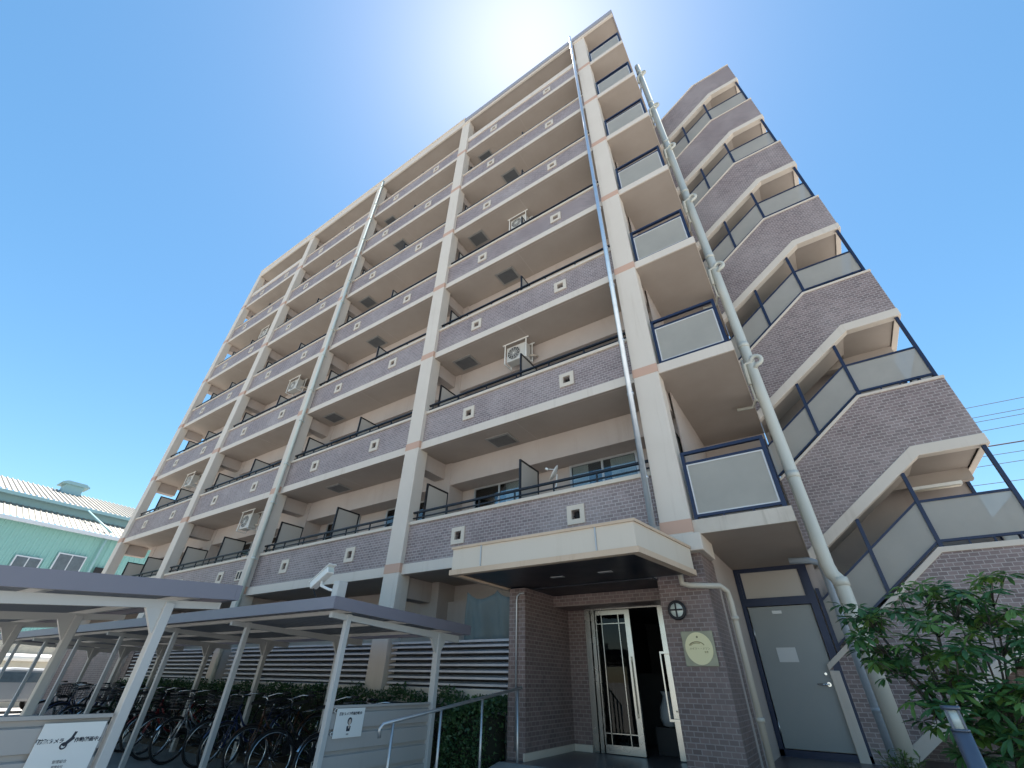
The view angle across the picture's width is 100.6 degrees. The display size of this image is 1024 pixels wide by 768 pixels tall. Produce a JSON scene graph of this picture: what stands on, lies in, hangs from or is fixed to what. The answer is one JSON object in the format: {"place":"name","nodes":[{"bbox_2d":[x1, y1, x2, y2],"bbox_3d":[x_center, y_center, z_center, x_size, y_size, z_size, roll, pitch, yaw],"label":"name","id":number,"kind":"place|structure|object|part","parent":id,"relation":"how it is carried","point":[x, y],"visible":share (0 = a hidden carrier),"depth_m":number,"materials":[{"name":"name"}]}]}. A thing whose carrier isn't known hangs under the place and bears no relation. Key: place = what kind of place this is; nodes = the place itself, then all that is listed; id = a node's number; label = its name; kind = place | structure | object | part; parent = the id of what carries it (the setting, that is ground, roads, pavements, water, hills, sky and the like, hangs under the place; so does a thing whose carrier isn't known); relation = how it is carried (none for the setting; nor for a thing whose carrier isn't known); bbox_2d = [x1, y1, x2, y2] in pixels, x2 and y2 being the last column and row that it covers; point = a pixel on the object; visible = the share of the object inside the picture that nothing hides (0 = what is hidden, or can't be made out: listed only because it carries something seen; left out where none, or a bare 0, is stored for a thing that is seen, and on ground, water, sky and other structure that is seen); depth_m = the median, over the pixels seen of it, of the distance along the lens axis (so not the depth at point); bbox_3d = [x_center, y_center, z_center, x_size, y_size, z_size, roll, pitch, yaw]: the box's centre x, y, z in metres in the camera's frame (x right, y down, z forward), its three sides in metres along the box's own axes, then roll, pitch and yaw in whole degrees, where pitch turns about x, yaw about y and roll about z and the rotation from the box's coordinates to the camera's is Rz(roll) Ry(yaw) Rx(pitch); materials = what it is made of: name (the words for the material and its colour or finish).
{"place":"outdoors","nodes":[
{"label":"outdoors","id":0,"kind":"place"},
{"bbox_2d":[0,633,54,706],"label":"boundary wall","id":1,"kind":"structure","parent":0,"point":[24,656],"depth_m":19.23,"materials":[{"name":"concrete"}]},
{"bbox_2d":[0,475,150,631],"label":"warehouse","id":2,"kind":"structure","parent":0,"point":[27,542],"depth_m":28.30,"materials":[{"name":"green metal"}]},
{"bbox_2d":[9,555,42,567],"bbox_3d":[-29.614,11.262,25.657,0.085,1.600,1.250,-20,-40,27],"label":"window","id":3,"kind":"structure","parent":2,"relation":"in","point":[19,560],"depth_m":25.90,"materials":[{"name":"grey glass"}]},
{"bbox_2d":[50,552,86,570],"bbox_3d":[-28.560,11.774,27.235,0.085,1.600,1.450,-20,-40,27],"label":"window","id":4,"kind":"structure","parent":2,"relation":"in","point":[63,561],"depth_m":27.37,"materials":[{"name":"grey glass"}]},
{"bbox_2d":[0,707,262,767],"bbox_3d":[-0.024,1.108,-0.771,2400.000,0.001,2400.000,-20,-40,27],"label":"ground","id":5,"kind":"structure","parent":0,"point":[116,758],"depth_m":8.05,"materials":[{"name":"concrete"}]},
{"bbox_2d":[0,667,43,709],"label":"parked car","id":6,"kind":"object","parent":5,"relation":"on","point":[11,679],"visible":0.2,"depth_m":16.23,"materials":[{"name":"grey paint"}]},
{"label":"window","id":7,"kind":"part","parent":6,"relation":"part of","materials":[{"name":"grey glass"}]},
{"bbox_2d":[35,681,101,714],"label":"bicycle","id":8,"kind":"object","parent":5,"relation":"on","point":[54,708],"visible":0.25,"depth_m":11.94,"materials":[{"name":"metal"}]},
{"bbox_2d":[38,682,124,722],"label":"bicycle","id":9,"kind":"object","parent":5,"relation":"on","point":[55,702],"visible":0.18,"depth_m":11.42,"materials":[{"name":"metal"}]},
{"bbox_2d":[45,682,120,727],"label":"bicycle","id":10,"kind":"object","parent":5,"relation":"on","point":[67,704],"visible":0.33,"depth_m":10.84,"materials":[{"name":"metal"}]},
{"bbox_2d":[57,683,138,729],"bbox_3d":[-10.320,8.186,10.742,0.600,1.070,1.800,-26,-37,26],"label":"bicycle","id":11,"kind":"object","parent":5,"relation":"on","point":[81,705],"visible":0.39,"depth_m":10.51,"materials":[{"name":"metal"}]},
{"bbox_2d":[77,683,161,732],"bbox_3d":[-9.450,7.934,10.320,1.800,1.071,0.600,27,-35,-38],"label":"bicycle","id":12,"kind":"object","parent":5,"relation":"on","point":[93,707],"visible":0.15,"depth_m":10.19,"materials":[{"name":"metal"}]},
{"bbox_2d":[0,565,242,767],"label":"bicycle shed","id":13,"kind":"structure","parent":5,"relation":"on","point":[66,602],"depth_m":3.78,"materials":[{"name":"paint"}]},
{"bbox_2d":[23,721,106,767],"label":"notice sign","id":14,"kind":"object","parent":13,"relation":"attached to","point":[65,745],"visible":1,"depth_m":3.28,"materials":[{"name":"white plastic"}]},
{"bbox_2d":[89,685,166,736],"bbox_3d":[-9.029,7.696,9.990,0.600,1.071,1.800,-15,-33,22],"label":"bicycle","id":15,"kind":"object","parent":5,"relation":"on","point":[108,709],"visible":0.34,"depth_m":9.81,"materials":[{"name":"metal"}]},
{"bbox_2d":[97,685,184,748],"bbox_3d":[-8.263,7.473,9.627,0.600,1.070,1.800,-14,-33,28],"label":"bicycle","id":16,"kind":"object","parent":5,"relation":"on","point":[130,717],"visible":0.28,"depth_m":9.57,"materials":[{"name":"black metal"}]},
{"bbox_2d":[113,687,203,752],"bbox_3d":[-7.688,7.293,9.360,0.600,1.070,1.800,-22,-36,26],"label":"bicycle","id":17,"kind":"object","parent":5,"relation":"on","point":[138,711],"visible":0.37,"depth_m":9.21,"materials":[{"name":"metal"}]},
{"bbox_2d":[119,687,219,755],"bbox_3d":[-7.070,7.072,8.997,0.600,1.070,1.800,-32,-43,30],"label":"bicycle","id":18,"kind":"object","parent":5,"relation":"on","point":[148,713],"visible":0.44,"depth_m":8.78,"materials":[{"name":"metal"}]},
{"bbox_2d":[130,688,234,760],"bbox_3d":[-6.514,6.774,8.590,0.600,1.070,1.800,-22,-36,32],"label":"bicycle","id":19,"kind":"object","parent":5,"relation":"on","point":[147,720],"visible":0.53,"depth_m":8.41,"materials":[{"name":"black metal"}]},
{"bbox_2d":[148,690,244,764],"bbox_3d":[-6.001,6.609,8.307,0.600,1.070,1.800,-18,-36,21],"label":"bicycle","id":20,"kind":"object","parent":5,"relation":"on","point":[186,720],"visible":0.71,"depth_m":8.03,"materials":[{"name":"metal"}]},
{"bbox_2d":[106,729,310,767],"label":"hedge bed","id":21,"kind":"object","parent":5,"relation":"on","point":[255,759],"visible":0.11,"depth_m":8.11,"materials":[{"name":"soil"}]},
{"bbox_2d":[105,676,467,767],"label":"hedge","id":22,"kind":"object","parent":21,"relation":"on","point":[297,691],"visible":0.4,"depth_m":8.56,"materials":[{"name":"green plant"}]},
{"bbox_2d":[436,693,507,767],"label":"hedge","id":23,"kind":"object","parent":21,"relation":"on","point":[462,746],"visible":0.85,"depth_m":5.98,"materials":[{"name":"green plant"}]},
{"bbox_2d":[0,596,470,767],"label":"bicycle shed","id":24,"kind":"structure","parent":5,"relation":"on","point":[341,623],"depth_m":6.64,"materials":[{"name":"paint"}]},
{"bbox_2d":[308,563,347,597],"bbox_3d":[-2.518,2.699,5.775,0.706,0.461,0.157,-20,-40,27],"label":"security camera","id":25,"kind":"object","parent":24,"relation":"attached to","point":[320,578],"visible":0.78,"depth_m":5.80,"materials":[{"name":"white plastic"}]},
{"bbox_2d":[330,707,365,738],"bbox_3d":[-1.973,4.071,5.117,0.010,0.286,0.461,-20,-40,27],"label":"notice sign","id":26,"kind":"object","parent":24,"relation":"attached to","point":[348,722],"visible":1,"depth_m":5.12,"materials":[{"name":"white plastic"}]},
{"bbox_2d":[181,690,290,767],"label":"bicycle","id":27,"kind":"object","parent":5,"relation":"on","point":[186,763],"visible":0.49,"depth_m":7.83,"materials":[{"name":"metal"}]},
{"bbox_2d":[196,691,303,767],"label":"bicycle","id":28,"kind":"object","parent":5,"relation":"on","point":[236,724],"visible":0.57,"depth_m":7.44,"materials":[{"name":"metal"}]},
{"bbox_2d":[221,690,326,767],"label":"bicycle","id":29,"kind":"object","parent":5,"relation":"on","point":[285,746],"visible":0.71,"depth_m":7.06,"materials":[{"name":"metal"}]},
{"bbox_2d":[244,694,335,767],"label":"bicycle","id":30,"kind":"object","parent":5,"relation":"on","point":[285,732],"visible":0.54,"depth_m":6.53,"materials":[{"name":"metal"}]},
{"bbox_2d":[292,696,358,767],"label":"bicycle","id":31,"kind":"object","parent":5,"relation":"on","point":[307,740],"visible":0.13,"depth_m":5.96,"materials":[{"name":"rubber"}]},
{"bbox_2d":[344,698,440,767],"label":"bicycle","id":32,"kind":"object","parent":5,"relation":"on","point":[435,734],"visible":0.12,"depth_m":6.25,"materials":[{"name":"metal"}]},
{"bbox_2d":[489,761,545,767],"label":"ramp","id":33,"kind":"structure","parent":5,"relation":"on","point":[499,764],"depth_m":5.52,"materials":[{"name":"concrete"}]},
{"bbox_2d":[377,686,521,767],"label":"handrail","id":34,"kind":"object","parent":33,"relation":"on","point":[440,709],"visible":1,"depth_m":5.37,"materials":[{"name":"metal"}]},
{"bbox_2d":[32,10,1023,767],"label":"apartment building","id":35,"kind":"structure","parent":5,"relation":"on","point":[688,298],"depth_m":9.75,"materials":[{"name":"beige paint"}]},
{"bbox_2d":[182,471,202,489],"bbox_3d":[-14.863,4.587,19.959,0.895,0.680,0.600,-20,-40,27],"label":"air conditioner","id":36,"kind":"object","parent":35,"relation":"hanging from","point":[191,481],"visible":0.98,"depth_m":19.75,"materials":[{"name":"white plastic"}]},
{"bbox_2d":[241,541,252,557],"bbox_3d":[-10.539,7.051,15.964,1.620,2.000,0.035,-20,-40,27],"label":"window","id":37,"kind":"structure","parent":35,"relation":"in","point":[248,545],"depth_m":16.13,"materials":[{"name":"glass"}]},
{"bbox_2d":[236,508,263,533],"bbox_3d":[-9.124,4.895,15.062,0.895,0.680,0.650,-20,-40,27],"label":"air conditioner","id":38,"kind":"object","parent":35,"relation":"hanging from","point":[249,522],"visible":0.99,"depth_m":14.85,"materials":[{"name":"white plastic"}]},
{"bbox_2d":[258,325,269,337],"bbox_3d":[-14.124,-2.887,24.693,0.895,0.680,0.600,-20,-40,27],"label":"air conditioner","id":39,"kind":"object","parent":35,"relation":"hanging from","point":[264,332],"visible":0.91,"depth_m":24.49,"materials":[{"name":"white plastic"}]},
{"bbox_2d":[269,536,275,551],"bbox_3d":[-8.192,6.201,14.672,1.620,2.000,0.035,-20,-40,27],"label":"window","id":40,"kind":"structure","parent":35,"relation":"in","point":[274,538],"depth_m":15.37,"materials":[{"name":"glass"}]},
{"bbox_2d":[285,375,307,396],"bbox_3d":[-9.272,0.144,18.570,0.895,0.680,0.650,-20,-40,27],"label":"air conditioner","id":41,"kind":"object","parent":35,"relation":"hanging from","point":[295,386],"visible":0.98,"depth_m":18.35,"materials":[{"name":"white plastic"}]},
{"bbox_2d":[324,516,360,539],"bbox_3d":[-5.445,5.207,13.160,1.620,2.000,0.035,-20,-40,27],"label":"window","id":42,"kind":"structure","parent":35,"relation":"in","point":[329,526],"depth_m":13.90,"materials":[{"name":"glass"}]},
{"bbox_2d":[383,501,423,527],"bbox_3d":[-3.099,4.357,11.868,1.620,2.000,0.035,-20,-40,27],"label":"window","id":43,"kind":"structure","parent":35,"relation":"in","point":[390,512],"depth_m":12.54,"materials":[{"name":"glass"}]},
{"bbox_2d":[464,590,509,639],"bbox_3d":[-0.308,4.409,7.908,1.450,1.091,0.115,-20,-40,27],"label":"sun shade cloth","id":44,"kind":"object","parent":35,"relation":"hanging from","point":[487,618],"visible":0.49,"depth_m":8.02,"materials":[{"name":"grey fabric"}]},
{"bbox_2d":[473,478,518,507],"bbox_3d":[-0.335,3.357,10.346,1.620,2.000,0.035,-20,-40,27],"label":"window","id":45,"kind":"structure","parent":35,"relation":"in","point":[513,484],"depth_m":10.82,"materials":[{"name":"glass"}]},
{"bbox_2d":[503,336,537,370],"bbox_3d":[0.230,-0.820,11.732,0.894,0.680,0.444,-20,-40,27],"label":"air conditioner","id":46,"kind":"object","parent":35,"relation":"hanging from","point":[513,355],"visible":1,"depth_m":11.60,"materials":[{"name":"white plastic"}]},
{"bbox_2d":[508,209,532,229],"bbox_3d":[0.333,-5.662,15.102,0.894,0.680,0.444,-20,-40,27],"label":"air conditioner","id":47,"kind":"object","parent":35,"relation":"hanging from","point":[516,222],"visible":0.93,"depth_m":15.02,"materials":[{"name":"white plastic"}]},
{"bbox_2d":[545,465,557,489],"bbox_3d":[0.843,1.933,8.495,0.268,0.639,0.269,28,-43,-33],"label":"satellite dish","id":48,"kind":"object","parent":35,"relation":"on","point":[554,472],"visible":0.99,"depth_m":8.52,"materials":[{"name":"white plastic"}]},
{"bbox_2d":[569,450,639,487],"bbox_3d":[2.012,2.507,9.055,1.620,2.000,0.035,-20,-40,27],"label":"window","id":49,"kind":"structure","parent":35,"relation":"in","point":[628,457],"depth_m":9.48,"materials":[{"name":"glass"}]},
{"bbox_2d":[584,605,686,761],"bbox_3d":[1.912,4.682,6.834,1.480,1.990,0.180,-20,-40,27],"label":"entrance door","id":50,"kind":"structure","parent":35,"relation":"in","point":[615,699],"depth_m":6.87,"materials":[{"name":"silver metal"}]},
{"bbox_2d":[668,600,685,619],"bbox_3d":[2.324,3.188,5.997,0.254,0.253,0.095,-20,-40,27],"label":"wall lamp","id":51,"kind":"object","parent":35,"relation":"attached to","point":[676,609],"visible":1,"depth_m":5.97,"materials":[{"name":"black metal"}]},
{"bbox_2d":[681,631,719,665],"bbox_3d":[2.494,3.520,5.663,0.410,0.400,0.039,-20,-40,27],"label":"name plaque","id":52,"kind":"object","parent":35,"relation":"attached to","point":[699,647],"visible":1,"depth_m":5.65,"materials":[{"name":"metal"}]},
{"bbox_2d":[502,744,1008,767],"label":"porch floor","id":53,"kind":"structure","parent":5,"relation":"on","point":[581,759],"depth_m":6.00,"materials":[{"name":"tile"}]},
{"bbox_2d":[655,691,679,756],"bbox_3d":[2.505,5.353,6.730,0.400,0.790,0.300,-20,-40,27],"label":"white vase","id":54,"kind":"object","parent":53,"relation":"on","point":[667,739],"visible":0.71,"depth_m":6.58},
{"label":"planting bed","id":55,"kind":"structure","parent":5,"relation":"on","visible":0},
{"bbox_2d":[871,748,929,767],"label":"shrub","id":56,"kind":"object","parent":55,"relation":"in","point":[905,764],"visible":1,"depth_m":4.67,"materials":[{"name":"green plant"}]},
{"bbox_2d":[829,571,1023,767],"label":"tree","id":57,"kind":"object","parent":55,"relation":"in","point":[1006,697],"visible":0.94,"depth_m":4.12,"materials":[{"name":"green plant"}]},
{"bbox_2d":[939,705,986,767],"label":"bollard light","id":58,"kind":"object","parent":55,"relation":"on","point":[966,744],"visible":1,"depth_m":2.91,"materials":[{"name":"metal"}]},
{"bbox_2d":[0,0,1023,537],"label":"sky","id":59,"kind":"structure","parent":0,"point":[157,157],"materials":[{"name":"blue"}]},
{"bbox_2d":[966,397,1022,408],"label":"power line","id":60,"kind":"object","parent":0,"point":[995,402],"visible":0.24,"depth_m":30.13,"materials":[{"name":"metal"}]},
{"bbox_2d":[974,408,1023,417],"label":"power line","id":61,"kind":"object","parent":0,"point":[998,413],"visible":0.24,"depth_m":29.90,"materials":[{"name":"metal"}]},
{"bbox_2d":[988,440,1023,446],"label":"power line","id":62,"kind":"object","parent":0,"point":[1006,443],"visible":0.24,"depth_m":29.24,"materials":[{"name":"metal"}]}
]}

